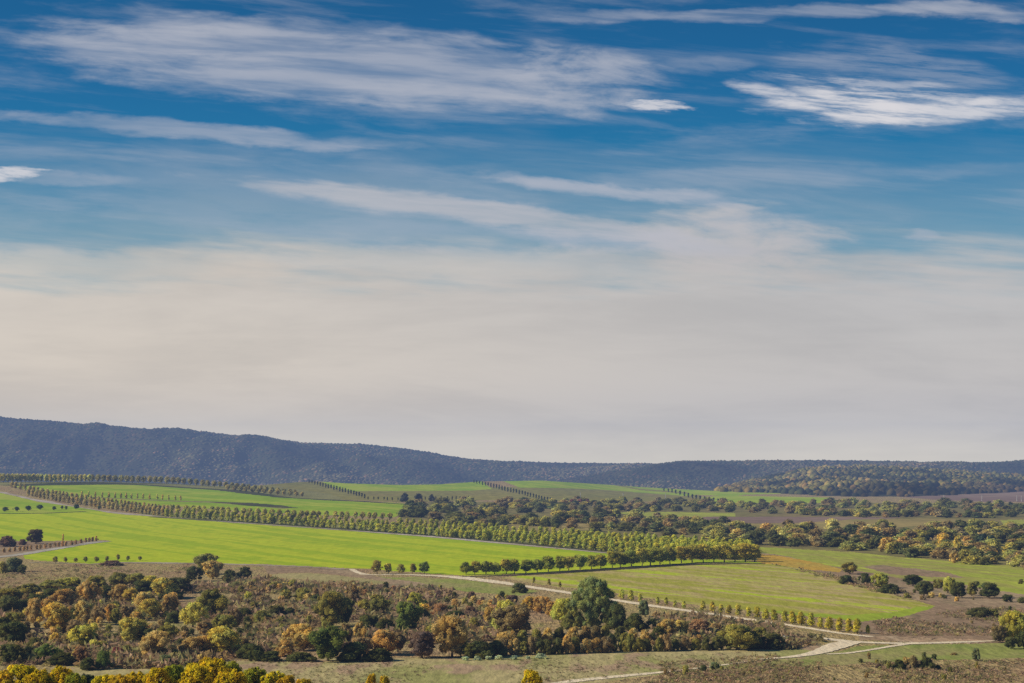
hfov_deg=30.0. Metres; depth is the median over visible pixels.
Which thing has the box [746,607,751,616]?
track poplar
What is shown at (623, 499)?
belt tree
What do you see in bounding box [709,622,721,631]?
scrub bush
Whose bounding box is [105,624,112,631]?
slope bush
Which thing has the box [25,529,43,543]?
round tree
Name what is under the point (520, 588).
scrub bush
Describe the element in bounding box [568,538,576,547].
plantation tree
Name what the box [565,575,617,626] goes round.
giant tree
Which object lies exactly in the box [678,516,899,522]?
ploughed field
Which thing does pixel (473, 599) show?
heather bush
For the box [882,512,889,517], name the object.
belt tree
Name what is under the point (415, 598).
scrub bush
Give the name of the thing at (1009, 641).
scrub tree
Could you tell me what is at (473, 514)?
grove tree
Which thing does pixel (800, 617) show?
track poplar
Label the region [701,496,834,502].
green field
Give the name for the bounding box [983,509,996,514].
belt tree
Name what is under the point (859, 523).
wood tree
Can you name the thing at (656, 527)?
copse tree
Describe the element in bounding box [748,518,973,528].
ochre field
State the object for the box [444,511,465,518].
grove tree
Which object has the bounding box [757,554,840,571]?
orange field
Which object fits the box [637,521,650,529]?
copse tree
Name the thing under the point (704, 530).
wood tree
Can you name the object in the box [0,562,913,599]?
field edge scrub
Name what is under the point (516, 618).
scrub tree
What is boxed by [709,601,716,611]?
track poplar
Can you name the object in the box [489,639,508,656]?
scrub bush
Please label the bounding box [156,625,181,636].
scrub tree
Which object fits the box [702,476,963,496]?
wooded hill
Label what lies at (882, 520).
wood tree
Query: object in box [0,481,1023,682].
ground
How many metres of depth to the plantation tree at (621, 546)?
976.42 m
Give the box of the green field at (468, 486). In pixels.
[324,481,490,490]
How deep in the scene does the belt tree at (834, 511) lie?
1787.62 m
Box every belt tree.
[508,502,519,508]
[515,507,523,512]
[521,506,529,512]
[524,503,534,510]
[534,502,543,507]
[534,505,544,512]
[540,502,547,508]
[547,502,562,508]
[554,505,568,510]
[568,503,577,510]
[577,504,587,510]
[596,501,604,507]
[602,498,620,505]
[613,504,625,510]
[618,496,628,503]
[623,504,633,510]
[627,497,641,504]
[634,502,642,508]
[642,504,650,510]
[647,501,658,505]
[649,505,657,511]
[656,499,669,505]
[670,505,682,510]
[676,498,686,504]
[682,501,691,506]
[691,506,699,511]
[697,500,708,507]
[706,501,716,506]
[710,507,718,510]
[713,502,725,508]
[725,501,735,508]
[725,506,733,511]
[738,502,746,507]
[744,504,751,509]
[749,506,761,512]
[758,502,768,508]
[759,498,769,504]
[766,509,777,513]
[770,500,778,504]
[776,500,786,506]
[784,505,795,512]
[794,505,803,512]
[797,501,806,505]
[800,508,810,514]
[805,504,816,508]
[806,509,817,515]
[807,498,816,504]
[820,499,832,504]
[823,511,830,515]
[828,508,838,514]
[836,502,848,507]
[836,511,848,515]
[849,497,858,504]
[853,510,862,516]
[855,505,865,510]
[857,511,874,516]
[870,510,882,515]
[879,505,890,510]
[881,501,890,506]
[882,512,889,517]
[885,504,897,510]
[887,509,899,516]
[897,503,906,507]
[903,510,914,516]
[908,500,920,504]
[911,504,920,509]
[912,510,919,515]
[919,505,932,512]
[921,501,931,505]
[921,507,937,515]
[930,509,942,516]
[933,501,943,506]
[937,497,950,501]
[941,510,953,517]
[945,501,959,507]
[958,498,972,504]
[961,510,973,517]
[970,512,982,517]
[982,512,995,517]
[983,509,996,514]
[993,499,1003,504]
[994,508,1004,515]
[1000,505,1010,509]
[1003,512,1017,516]
[1004,508,1019,515]
[1013,507,1023,513]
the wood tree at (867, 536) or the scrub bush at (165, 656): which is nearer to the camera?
the scrub bush at (165, 656)
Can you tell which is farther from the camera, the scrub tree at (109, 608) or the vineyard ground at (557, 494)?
the vineyard ground at (557, 494)
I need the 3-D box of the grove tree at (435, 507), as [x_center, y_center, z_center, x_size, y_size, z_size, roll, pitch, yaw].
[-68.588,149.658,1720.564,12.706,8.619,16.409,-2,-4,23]
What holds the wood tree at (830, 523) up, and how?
on the woodland ground at (740, 512)
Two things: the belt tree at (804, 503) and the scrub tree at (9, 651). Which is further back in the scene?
the belt tree at (804, 503)
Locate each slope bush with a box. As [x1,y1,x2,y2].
[34,621,40,627]
[48,628,57,634]
[49,632,59,639]
[53,638,61,645]
[61,634,69,642]
[81,614,90,623]
[89,639,98,644]
[92,624,97,630]
[95,617,104,627]
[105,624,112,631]
[150,624,160,630]
[157,594,163,600]
[158,619,164,626]
[168,592,177,599]
[177,630,187,637]
[188,628,194,634]
[196,654,203,659]
[651,611,660,618]
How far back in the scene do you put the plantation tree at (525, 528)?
1206.02 m
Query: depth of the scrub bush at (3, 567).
772.94 m
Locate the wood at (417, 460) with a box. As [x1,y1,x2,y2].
[0,416,657,485]
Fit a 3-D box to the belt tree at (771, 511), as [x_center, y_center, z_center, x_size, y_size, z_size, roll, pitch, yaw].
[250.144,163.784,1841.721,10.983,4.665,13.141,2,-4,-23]
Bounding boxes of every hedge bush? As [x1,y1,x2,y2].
[500,637,509,652]
[508,630,518,640]
[508,637,520,654]
[516,630,527,643]
[516,641,528,654]
[525,635,542,654]
[531,628,541,639]
[533,640,545,654]
[541,639,553,654]
[542,627,554,643]
[552,637,564,654]
[553,627,565,642]
[562,635,574,653]
[566,626,580,641]
[571,637,580,652]
[579,625,594,641]
[579,638,592,653]
[591,625,602,638]
[591,637,602,652]
[601,625,609,636]
[601,636,614,652]
[607,633,617,651]
[614,626,627,639]
[617,632,630,651]
[626,633,637,651]
[628,628,637,640]
[633,638,646,651]
[638,629,651,639]
[643,638,652,650]
[652,636,663,651]
[662,634,672,651]
[671,639,679,650]
[679,637,690,650]
[690,638,701,650]
[701,637,711,650]
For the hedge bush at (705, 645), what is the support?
on the dry meadow
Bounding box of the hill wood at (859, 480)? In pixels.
[714,464,1023,496]
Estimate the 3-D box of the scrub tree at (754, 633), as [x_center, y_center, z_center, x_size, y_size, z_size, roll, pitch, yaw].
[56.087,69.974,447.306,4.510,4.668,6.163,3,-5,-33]
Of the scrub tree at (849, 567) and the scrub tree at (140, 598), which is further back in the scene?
the scrub tree at (849, 567)
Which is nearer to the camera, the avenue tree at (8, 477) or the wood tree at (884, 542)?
the wood tree at (884, 542)
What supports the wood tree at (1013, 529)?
on the woodland ground at (740, 512)
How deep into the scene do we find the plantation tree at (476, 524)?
1277.48 m
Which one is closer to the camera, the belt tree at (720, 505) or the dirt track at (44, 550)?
the dirt track at (44, 550)
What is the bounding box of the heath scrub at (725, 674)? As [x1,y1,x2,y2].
[645,605,1023,682]
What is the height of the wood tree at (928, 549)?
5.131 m
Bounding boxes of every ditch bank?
[0,511,86,513]
[17,482,397,503]
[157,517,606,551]
[218,502,296,507]
[463,563,764,576]
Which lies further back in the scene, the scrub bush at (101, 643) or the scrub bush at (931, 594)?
the scrub bush at (931, 594)
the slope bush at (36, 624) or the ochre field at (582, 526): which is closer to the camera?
the slope bush at (36, 624)
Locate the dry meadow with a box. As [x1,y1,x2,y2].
[63,645,843,682]
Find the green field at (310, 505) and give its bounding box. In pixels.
[17,484,404,516]
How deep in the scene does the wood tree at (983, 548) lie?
923.40 m
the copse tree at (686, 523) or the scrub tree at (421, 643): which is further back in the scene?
the copse tree at (686, 523)
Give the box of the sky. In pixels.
[0,0,1023,463]
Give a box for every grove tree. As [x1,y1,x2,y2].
[396,509,408,516]
[398,492,408,501]
[402,500,417,507]
[403,505,411,509]
[406,508,426,517]
[414,493,422,498]
[415,502,426,507]
[415,505,430,513]
[427,503,442,511]
[428,494,434,500]
[428,511,443,519]
[432,497,454,504]
[438,505,453,512]
[444,510,454,515]
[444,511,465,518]
[444,512,464,520]
[447,504,459,510]
[448,516,460,524]
[449,513,462,519]
[454,499,469,506]
[460,515,474,522]
[462,504,471,514]
[464,497,477,505]
[465,512,480,518]
[473,509,488,516]
[475,515,487,521]
[478,503,487,509]
[480,518,488,526]
[487,508,502,518]
[488,518,496,526]
[491,514,501,518]
[495,498,510,507]
[495,515,507,521]
[498,518,507,524]
[500,507,508,513]
[504,496,514,502]
[505,515,515,523]
[718,516,731,523]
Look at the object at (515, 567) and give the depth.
776.66 m
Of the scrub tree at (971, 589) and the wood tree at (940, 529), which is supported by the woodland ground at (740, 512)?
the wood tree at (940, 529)
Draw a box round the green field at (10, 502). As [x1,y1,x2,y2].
[0,493,101,513]
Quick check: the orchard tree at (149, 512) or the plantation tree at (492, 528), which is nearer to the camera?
the plantation tree at (492, 528)
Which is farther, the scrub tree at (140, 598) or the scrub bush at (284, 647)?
the scrub tree at (140, 598)
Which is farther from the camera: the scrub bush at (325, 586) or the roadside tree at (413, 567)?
the roadside tree at (413, 567)
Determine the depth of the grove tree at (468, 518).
1443.18 m
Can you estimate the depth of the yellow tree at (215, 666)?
221.28 m
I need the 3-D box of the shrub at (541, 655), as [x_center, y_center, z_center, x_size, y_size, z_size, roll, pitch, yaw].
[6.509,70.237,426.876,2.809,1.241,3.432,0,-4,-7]
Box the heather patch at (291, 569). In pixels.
[262,564,437,587]
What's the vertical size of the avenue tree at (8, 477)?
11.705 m
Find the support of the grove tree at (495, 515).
on the woodland ground at (740, 512)
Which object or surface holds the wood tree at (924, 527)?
on the woodland ground at (740, 512)
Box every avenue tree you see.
[0,473,5,482]
[5,473,10,481]
[15,474,19,481]
[23,473,28,482]
[35,473,39,481]
[52,474,57,481]
[61,474,66,481]
[106,474,111,481]
[112,475,117,481]
[117,475,124,481]
[152,476,158,482]
[164,476,170,483]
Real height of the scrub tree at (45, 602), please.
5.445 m
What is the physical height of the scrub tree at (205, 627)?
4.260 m
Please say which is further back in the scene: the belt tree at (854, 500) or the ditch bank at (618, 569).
the belt tree at (854, 500)
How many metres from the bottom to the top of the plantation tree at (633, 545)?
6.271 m
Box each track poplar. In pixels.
[618,589,624,598]
[627,589,634,599]
[699,600,706,609]
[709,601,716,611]
[718,604,723,612]
[725,604,731,613]
[735,604,742,614]
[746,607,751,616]
[753,606,759,616]
[761,608,768,619]
[770,609,778,620]
[781,610,787,622]
[788,611,796,623]
[796,611,806,624]
[806,612,815,625]
[817,617,823,627]
[824,616,833,629]
[835,617,843,630]
[845,618,853,632]
[852,618,862,633]
[865,624,869,632]
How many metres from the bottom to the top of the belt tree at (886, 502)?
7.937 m
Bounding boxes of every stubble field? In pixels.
[502,564,932,616]
[759,547,1023,593]
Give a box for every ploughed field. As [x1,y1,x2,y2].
[0,541,93,555]
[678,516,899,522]
[760,553,1023,643]
[864,565,962,577]
[910,492,1023,501]
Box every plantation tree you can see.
[196,512,201,518]
[202,511,207,518]
[212,512,217,519]
[224,513,229,520]
[230,511,234,520]
[248,515,255,521]
[262,515,266,522]
[266,514,273,522]
[278,515,283,523]
[286,517,292,524]
[293,517,299,525]
[300,517,305,525]
[304,516,310,525]
[319,519,325,526]
[326,519,331,527]
[332,518,337,527]
[339,520,344,527]
[345,521,351,528]
[362,520,368,529]
[368,522,374,530]
[375,524,381,530]
[382,524,388,531]
[390,524,397,531]
[400,524,405,532]
[404,526,412,533]
[413,524,418,533]
[418,525,422,534]
[422,527,426,534]
[427,518,433,526]
[428,527,433,534]
[435,528,439,535]
[440,526,444,535]
[443,528,448,536]
[448,529,454,536]
[453,528,459,536]
[459,527,463,537]
[463,531,468,537]
[469,530,474,537]
[472,522,478,530]
[475,530,481,538]
[480,529,488,539]
[487,530,492,539]
[489,526,494,535]
[492,530,497,540]
[497,530,502,540]
[502,530,508,540]
[507,532,512,541]
[512,532,519,541]
[520,533,526,542]
[522,525,528,533]
[526,534,532,543]
[533,534,538,543]
[537,526,543,533]
[539,536,547,544]
[543,534,549,544]
[549,537,555,545]
[550,532,557,541]
[556,536,561,546]
[561,537,568,546]
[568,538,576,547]
[570,532,577,542]
[575,539,582,547]
[580,533,587,542]
[581,538,588,548]
[586,540,596,549]
[592,537,597,549]
[596,539,603,550]
[599,540,608,550]
[608,540,614,550]
[615,541,625,551]
[623,536,629,544]
[624,542,629,550]
[628,541,636,550]
[635,536,641,543]
[635,542,641,553]
[651,542,658,548]
[659,541,665,548]
[689,535,698,543]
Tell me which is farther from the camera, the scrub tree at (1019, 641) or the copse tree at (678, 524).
the copse tree at (678, 524)
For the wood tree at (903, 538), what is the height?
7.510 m
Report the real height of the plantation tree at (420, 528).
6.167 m
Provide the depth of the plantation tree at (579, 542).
1017.38 m
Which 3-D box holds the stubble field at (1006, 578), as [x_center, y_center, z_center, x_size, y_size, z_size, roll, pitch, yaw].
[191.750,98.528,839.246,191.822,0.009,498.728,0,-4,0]
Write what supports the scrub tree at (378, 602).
on the ground at (542, 621)
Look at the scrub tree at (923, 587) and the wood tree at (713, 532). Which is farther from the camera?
the wood tree at (713, 532)
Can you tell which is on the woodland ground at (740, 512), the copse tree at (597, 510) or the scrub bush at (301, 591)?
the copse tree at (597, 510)
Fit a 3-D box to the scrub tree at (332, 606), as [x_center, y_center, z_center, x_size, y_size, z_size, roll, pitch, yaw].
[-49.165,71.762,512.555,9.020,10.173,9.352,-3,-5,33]
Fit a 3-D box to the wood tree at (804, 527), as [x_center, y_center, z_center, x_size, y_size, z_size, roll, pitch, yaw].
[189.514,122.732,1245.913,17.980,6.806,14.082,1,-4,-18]
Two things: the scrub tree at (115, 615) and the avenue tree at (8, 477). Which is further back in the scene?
the avenue tree at (8, 477)
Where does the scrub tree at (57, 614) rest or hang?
on the ground at (542, 621)
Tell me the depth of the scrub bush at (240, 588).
651.47 m
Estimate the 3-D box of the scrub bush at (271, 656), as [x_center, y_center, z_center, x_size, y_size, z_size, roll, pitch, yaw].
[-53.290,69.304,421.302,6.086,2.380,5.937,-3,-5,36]
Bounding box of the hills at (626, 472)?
[556,460,1023,489]
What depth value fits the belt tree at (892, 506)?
1940.98 m
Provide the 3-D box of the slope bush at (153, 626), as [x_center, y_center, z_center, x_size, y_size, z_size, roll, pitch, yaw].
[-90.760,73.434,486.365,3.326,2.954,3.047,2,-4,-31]
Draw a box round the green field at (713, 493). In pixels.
[692,490,779,495]
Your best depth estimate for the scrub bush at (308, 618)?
520.15 m
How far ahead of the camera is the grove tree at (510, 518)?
1437.51 m
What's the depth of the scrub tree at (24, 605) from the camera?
561.98 m
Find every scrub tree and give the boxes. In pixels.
[0,588,23,598]
[0,595,22,612]
[0,616,11,629]
[0,621,27,642]
[0,643,25,661]
[6,612,27,621]
[13,599,27,609]
[14,583,42,593]
[20,621,30,632]
[24,598,42,624]
[25,593,45,604]
[34,643,64,658]
[36,602,73,629]
[37,579,65,589]
[40,599,51,614]
[41,588,57,600]
[48,588,78,605]
[56,577,80,586]
[59,586,77,592]
[65,619,81,631]
[66,625,99,645]
[71,646,90,661]
[73,600,89,620]
[76,579,103,600]
[87,575,108,586]
[89,606,106,621]
[100,585,114,598]
[105,604,119,622]
[107,572,126,585]
[108,584,128,599]
[109,608,121,622]
[118,617,147,641]
[120,605,134,618]
[121,588,138,601]
[124,573,145,586]
[130,611,142,620]
[131,580,153,592]
[133,591,156,609]
[138,598,161,617]
[138,630,176,655]
[139,627,153,640]
[141,575,156,582]
[150,577,179,594]
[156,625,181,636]
[160,594,178,612]
[169,577,192,592]
[178,636,201,652]
[179,601,209,626]
[186,566,203,580]
[192,553,218,573]
[195,588,229,614]
[196,621,213,634]
[197,635,214,652]
[202,560,224,578]
[206,626,242,652]
[211,614,236,629]
[229,609,243,626]
[240,637,249,646]
[280,623,317,649]
[306,625,348,660]
[312,590,349,623]
[339,597,354,622]
[339,624,352,641]
[346,583,360,602]
[351,636,373,654]
[353,622,367,636]
[355,594,391,612]
[371,629,398,652]
[394,632,406,651]
[396,601,423,629]
[407,630,435,657]
[425,625,439,637]
[431,614,469,656]
[455,641,467,655]
[483,607,493,624]
[490,604,531,635]
[491,599,514,631]
[521,596,533,609]
[532,596,550,612]
[545,601,555,615]
[550,598,571,621]
[638,600,649,616]
[657,618,678,634]
[676,620,688,631]
[687,619,710,632]
[717,624,761,649]
[749,631,762,649]
[753,627,767,634]
[760,633,785,648]
[841,562,856,573]
[858,573,870,583]
[870,572,888,586]
[901,574,922,585]
[914,581,933,595]
[933,579,943,587]
[942,576,955,592]
[949,582,966,596]
[966,582,977,594]
[971,648,980,659]
[978,582,1000,597]
[991,625,1005,642]
[998,610,1023,637]
[1004,637,1015,647]
[1014,631,1023,648]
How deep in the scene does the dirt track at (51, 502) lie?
1289.77 m
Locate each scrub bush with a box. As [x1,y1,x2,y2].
[0,561,9,573]
[6,556,25,571]
[17,565,27,573]
[20,646,36,656]
[25,637,43,646]
[43,652,77,665]
[70,606,78,618]
[79,657,96,670]
[86,635,98,642]
[94,650,114,668]
[97,640,107,645]
[98,560,124,565]
[111,646,122,652]
[159,654,171,663]
[163,612,179,623]
[164,588,184,598]
[221,569,239,580]
[234,627,244,633]
[234,643,264,658]
[235,566,252,577]
[237,585,245,592]
[239,607,255,616]
[244,591,252,600]
[244,616,252,622]
[246,580,256,587]
[247,645,265,660]
[249,601,258,608]
[253,610,267,622]
[258,651,283,661]
[266,605,288,614]
[268,581,277,588]
[275,640,294,656]
[280,589,291,600]
[284,607,294,615]
[284,651,318,661]
[291,585,296,591]
[293,587,311,599]
[303,593,311,599]
[306,616,313,622]
[313,587,318,594]
[322,584,330,589]
[322,621,327,627]
[335,641,367,661]
[357,614,378,629]
[362,648,392,661]
[375,618,395,629]
[406,591,427,604]
[418,603,430,610]
[420,608,432,619]
[431,603,447,614]
[444,610,467,616]
[462,640,494,659]
[464,606,474,613]
[468,617,480,626]
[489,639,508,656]
[496,631,513,647]
[506,595,519,602]
[510,582,527,592]
[560,610,583,629]
[602,603,628,629]
[623,613,647,630]
[645,618,656,628]
[650,626,666,636]
[682,664,688,673]
[697,665,706,670]
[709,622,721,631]
[709,662,720,669]
[710,636,732,649]
[839,575,853,583]
[877,583,900,592]
[886,661,891,668]
[892,659,906,668]
[902,656,909,663]
[903,593,911,597]
[909,655,918,668]
[918,656,936,668]
[928,592,934,597]
[964,607,993,616]
[989,609,998,616]
[1002,594,1012,601]
[1017,597,1023,602]
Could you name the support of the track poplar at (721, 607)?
on the ground at (542, 621)
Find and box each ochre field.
[511,523,589,529]
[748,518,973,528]
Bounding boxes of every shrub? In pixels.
[494,655,502,659]
[535,653,547,658]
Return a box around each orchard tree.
[114,503,119,509]
[147,506,151,514]
[276,509,282,516]
[339,511,344,517]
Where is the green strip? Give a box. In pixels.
[769,606,933,621]
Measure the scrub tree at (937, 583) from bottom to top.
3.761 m
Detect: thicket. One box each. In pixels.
[0,536,17,546]
[18,539,27,544]
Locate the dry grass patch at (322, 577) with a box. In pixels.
[272,573,388,583]
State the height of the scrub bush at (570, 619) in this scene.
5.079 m
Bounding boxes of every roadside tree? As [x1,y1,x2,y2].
[370,560,382,571]
[384,563,391,573]
[396,564,404,572]
[410,563,416,573]
[417,561,429,573]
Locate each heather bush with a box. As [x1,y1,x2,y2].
[451,599,460,606]
[462,598,467,603]
[467,591,475,598]
[469,595,478,602]
[498,591,505,597]
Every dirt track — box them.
[0,492,606,552]
[0,541,109,556]
[27,562,345,568]
[349,569,874,636]
[553,660,756,682]
[761,641,860,658]
[825,638,994,643]
[829,644,907,653]
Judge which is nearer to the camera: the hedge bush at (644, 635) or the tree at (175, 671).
the tree at (175, 671)
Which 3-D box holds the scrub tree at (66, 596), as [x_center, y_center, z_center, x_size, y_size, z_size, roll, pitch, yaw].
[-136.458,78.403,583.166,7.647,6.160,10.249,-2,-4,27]
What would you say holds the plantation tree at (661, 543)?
on the orchard ground at (288, 525)
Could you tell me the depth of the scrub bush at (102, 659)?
403.79 m
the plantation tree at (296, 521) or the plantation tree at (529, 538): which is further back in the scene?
the plantation tree at (296, 521)
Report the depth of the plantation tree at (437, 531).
1183.36 m
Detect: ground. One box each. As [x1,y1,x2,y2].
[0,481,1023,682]
[0,482,343,499]
[142,513,760,560]
[270,482,699,501]
[398,502,1023,566]
[616,485,689,493]
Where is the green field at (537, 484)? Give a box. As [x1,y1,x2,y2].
[504,481,697,495]
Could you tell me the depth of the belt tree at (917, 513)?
1732.47 m
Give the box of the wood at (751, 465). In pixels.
[558,459,1023,489]
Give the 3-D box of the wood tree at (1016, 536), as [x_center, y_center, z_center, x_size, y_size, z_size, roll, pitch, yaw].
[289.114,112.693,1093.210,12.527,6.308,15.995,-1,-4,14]
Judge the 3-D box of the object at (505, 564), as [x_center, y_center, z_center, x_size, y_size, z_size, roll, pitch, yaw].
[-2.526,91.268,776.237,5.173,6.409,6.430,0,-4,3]
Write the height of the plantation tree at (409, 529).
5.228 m
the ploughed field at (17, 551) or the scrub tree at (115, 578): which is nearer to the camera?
the scrub tree at (115, 578)
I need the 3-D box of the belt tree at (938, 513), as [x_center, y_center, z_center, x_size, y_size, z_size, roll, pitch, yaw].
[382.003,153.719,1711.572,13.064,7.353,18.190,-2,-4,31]
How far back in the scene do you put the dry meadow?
409.41 m
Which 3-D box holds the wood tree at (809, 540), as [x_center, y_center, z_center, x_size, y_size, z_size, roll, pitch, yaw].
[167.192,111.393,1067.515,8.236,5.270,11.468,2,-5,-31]
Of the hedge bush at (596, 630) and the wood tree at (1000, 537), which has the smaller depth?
the hedge bush at (596, 630)
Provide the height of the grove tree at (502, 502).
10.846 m
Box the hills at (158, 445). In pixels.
[0,419,646,485]
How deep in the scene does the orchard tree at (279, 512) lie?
1480.16 m
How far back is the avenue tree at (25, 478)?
2300.02 m
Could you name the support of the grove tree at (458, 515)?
on the woodland ground at (740, 512)
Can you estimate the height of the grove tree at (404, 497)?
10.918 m
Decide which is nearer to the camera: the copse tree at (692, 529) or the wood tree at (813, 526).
the copse tree at (692, 529)
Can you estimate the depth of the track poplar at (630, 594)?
614.59 m
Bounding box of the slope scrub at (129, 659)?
[0,573,825,668]
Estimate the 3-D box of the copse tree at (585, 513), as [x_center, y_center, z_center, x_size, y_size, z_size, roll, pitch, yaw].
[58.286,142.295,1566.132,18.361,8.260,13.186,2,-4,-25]
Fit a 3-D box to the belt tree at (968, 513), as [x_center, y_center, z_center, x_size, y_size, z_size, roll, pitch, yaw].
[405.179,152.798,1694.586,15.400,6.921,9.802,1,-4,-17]
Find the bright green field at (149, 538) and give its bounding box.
[0,512,760,575]
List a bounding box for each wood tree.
[699,526,714,534]
[702,532,711,538]
[709,528,724,538]
[714,526,725,532]
[714,532,731,541]
[725,526,735,532]
[729,533,736,541]
[731,520,744,526]
[731,528,745,537]
[735,523,756,533]
[739,531,766,544]
[754,528,766,536]
[760,523,773,531]
[765,530,780,537]
[767,534,786,545]
[777,526,783,534]
[779,518,795,527]
[785,533,806,545]
[785,537,801,546]
[786,528,803,533]
[788,533,808,545]
[792,525,811,530]
[800,521,811,528]
[804,536,812,545]
[805,521,818,529]
[808,528,822,535]
[811,537,827,546]
[820,535,828,546]
[822,531,841,538]
[824,518,839,529]
[825,526,841,531]
[827,538,842,546]
[833,528,849,535]
[837,535,849,540]
[837,541,857,550]
[842,524,857,533]
[850,537,865,542]
[852,521,868,525]
[856,524,864,532]
[856,542,869,549]
[858,527,877,536]
[860,529,877,536]
[861,534,872,539]
[862,524,881,533]
[864,539,875,548]
[870,527,881,536]
[870,536,882,546]
[875,518,888,526]
[878,537,893,551]
[879,522,887,530]
[882,527,899,537]
[885,542,897,553]
[888,522,896,528]
[889,542,903,553]
[892,534,909,540]
[897,536,909,541]
[897,542,910,553]
[898,527,912,534]
[902,540,920,545]
[903,530,917,539]
[903,546,921,557]
[909,543,924,546]
[913,525,930,530]
[913,546,924,555]
[914,529,929,537]
[917,532,926,540]
[921,546,931,555]
[924,543,935,551]
[925,528,938,539]
[927,522,942,526]
[929,547,942,554]
[929,550,949,558]
[934,527,945,532]
[936,532,950,545]
[936,541,952,550]
[940,520,959,528]
[942,528,962,538]
[946,547,959,553]
[949,551,959,562]
[951,526,968,535]
[953,535,962,550]
[954,519,967,528]
[957,549,970,560]
[959,555,979,564]
[963,536,973,541]
[965,522,983,530]
[965,526,974,535]
[966,518,981,523]
[969,550,985,557]
[972,525,983,533]
[973,542,985,548]
[974,533,986,541]
[978,545,997,551]
[979,556,992,564]
[982,524,990,531]
[983,529,993,533]
[984,535,999,544]
[984,538,1001,544]
[984,551,1003,559]
[985,520,999,528]
[985,554,997,563]
[987,540,1001,550]
[991,532,1007,542]
[992,525,1011,531]
[994,527,1012,535]
[1001,542,1017,551]
[1002,549,1014,558]
[1004,521,1019,527]
[1005,522,1015,531]
[1005,554,1014,562]
[1007,533,1023,542]
[1007,554,1023,566]
[1010,527,1021,534]
[1012,545,1023,550]
[1013,528,1023,533]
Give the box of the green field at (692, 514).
[621,512,734,516]
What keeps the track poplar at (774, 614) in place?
on the ground at (542, 621)
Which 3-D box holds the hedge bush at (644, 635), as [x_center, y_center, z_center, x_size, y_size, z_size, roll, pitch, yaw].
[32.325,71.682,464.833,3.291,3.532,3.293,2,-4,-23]
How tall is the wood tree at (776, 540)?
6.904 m
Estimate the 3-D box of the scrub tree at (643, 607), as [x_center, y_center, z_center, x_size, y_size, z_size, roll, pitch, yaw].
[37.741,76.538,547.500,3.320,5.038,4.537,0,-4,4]
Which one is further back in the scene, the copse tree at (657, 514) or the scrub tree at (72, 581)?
the copse tree at (657, 514)
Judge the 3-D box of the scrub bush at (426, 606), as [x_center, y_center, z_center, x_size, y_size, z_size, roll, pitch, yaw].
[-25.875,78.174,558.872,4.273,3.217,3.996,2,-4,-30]
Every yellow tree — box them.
[0,669,14,682]
[7,664,35,682]
[23,668,58,682]
[51,665,73,682]
[64,672,86,682]
[79,673,95,682]
[91,674,113,682]
[107,673,137,682]
[125,670,148,682]
[142,667,177,682]
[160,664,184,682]
[179,663,216,682]
[199,656,214,680]
[200,658,226,681]
[213,668,247,682]
[224,660,241,672]
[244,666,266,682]
[260,670,285,682]
[276,675,294,682]
[296,678,313,682]
[365,673,375,682]
[379,675,389,682]
[521,669,542,682]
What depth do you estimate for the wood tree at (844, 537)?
1062.43 m
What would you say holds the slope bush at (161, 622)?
on the ground at (542, 621)
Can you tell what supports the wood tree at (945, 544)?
on the woodland ground at (740, 512)
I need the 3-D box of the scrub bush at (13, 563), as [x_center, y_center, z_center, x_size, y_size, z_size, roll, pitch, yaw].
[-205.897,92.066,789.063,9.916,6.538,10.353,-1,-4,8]
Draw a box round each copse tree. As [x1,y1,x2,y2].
[511,518,520,523]
[517,517,527,524]
[524,512,539,518]
[525,517,540,525]
[540,516,550,520]
[540,519,551,526]
[550,515,562,524]
[551,519,560,527]
[552,512,567,517]
[561,514,570,522]
[566,517,577,524]
[566,520,578,527]
[567,509,581,514]
[568,513,580,521]
[578,516,590,523]
[579,510,592,516]
[586,517,599,526]
[589,522,601,531]
[591,507,608,515]
[595,512,605,520]
[604,522,618,529]
[607,516,619,523]
[612,508,622,517]
[616,524,632,530]
[621,514,638,521]
[625,522,637,528]
[627,509,645,517]
[627,516,640,522]
[632,526,647,533]
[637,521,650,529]
[645,522,667,531]
[646,515,658,521]
[653,512,661,517]
[656,516,668,522]
[661,527,679,536]
[662,517,674,526]
[665,514,677,520]
[672,521,684,528]
[677,528,688,534]
[682,520,690,526]
[685,525,698,533]
[690,516,703,522]
[696,524,705,532]
[697,519,709,524]
[706,518,720,525]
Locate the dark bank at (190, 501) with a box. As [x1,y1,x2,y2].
[93,497,287,508]
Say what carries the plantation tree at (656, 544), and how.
on the orchard ground at (288, 525)
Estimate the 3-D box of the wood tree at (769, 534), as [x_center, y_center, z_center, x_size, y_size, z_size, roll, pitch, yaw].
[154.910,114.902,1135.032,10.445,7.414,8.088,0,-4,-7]
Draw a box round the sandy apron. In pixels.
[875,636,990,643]
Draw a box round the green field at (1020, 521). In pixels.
[1000,519,1023,525]
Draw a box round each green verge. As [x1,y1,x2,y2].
[383,577,538,595]
[722,643,1023,668]

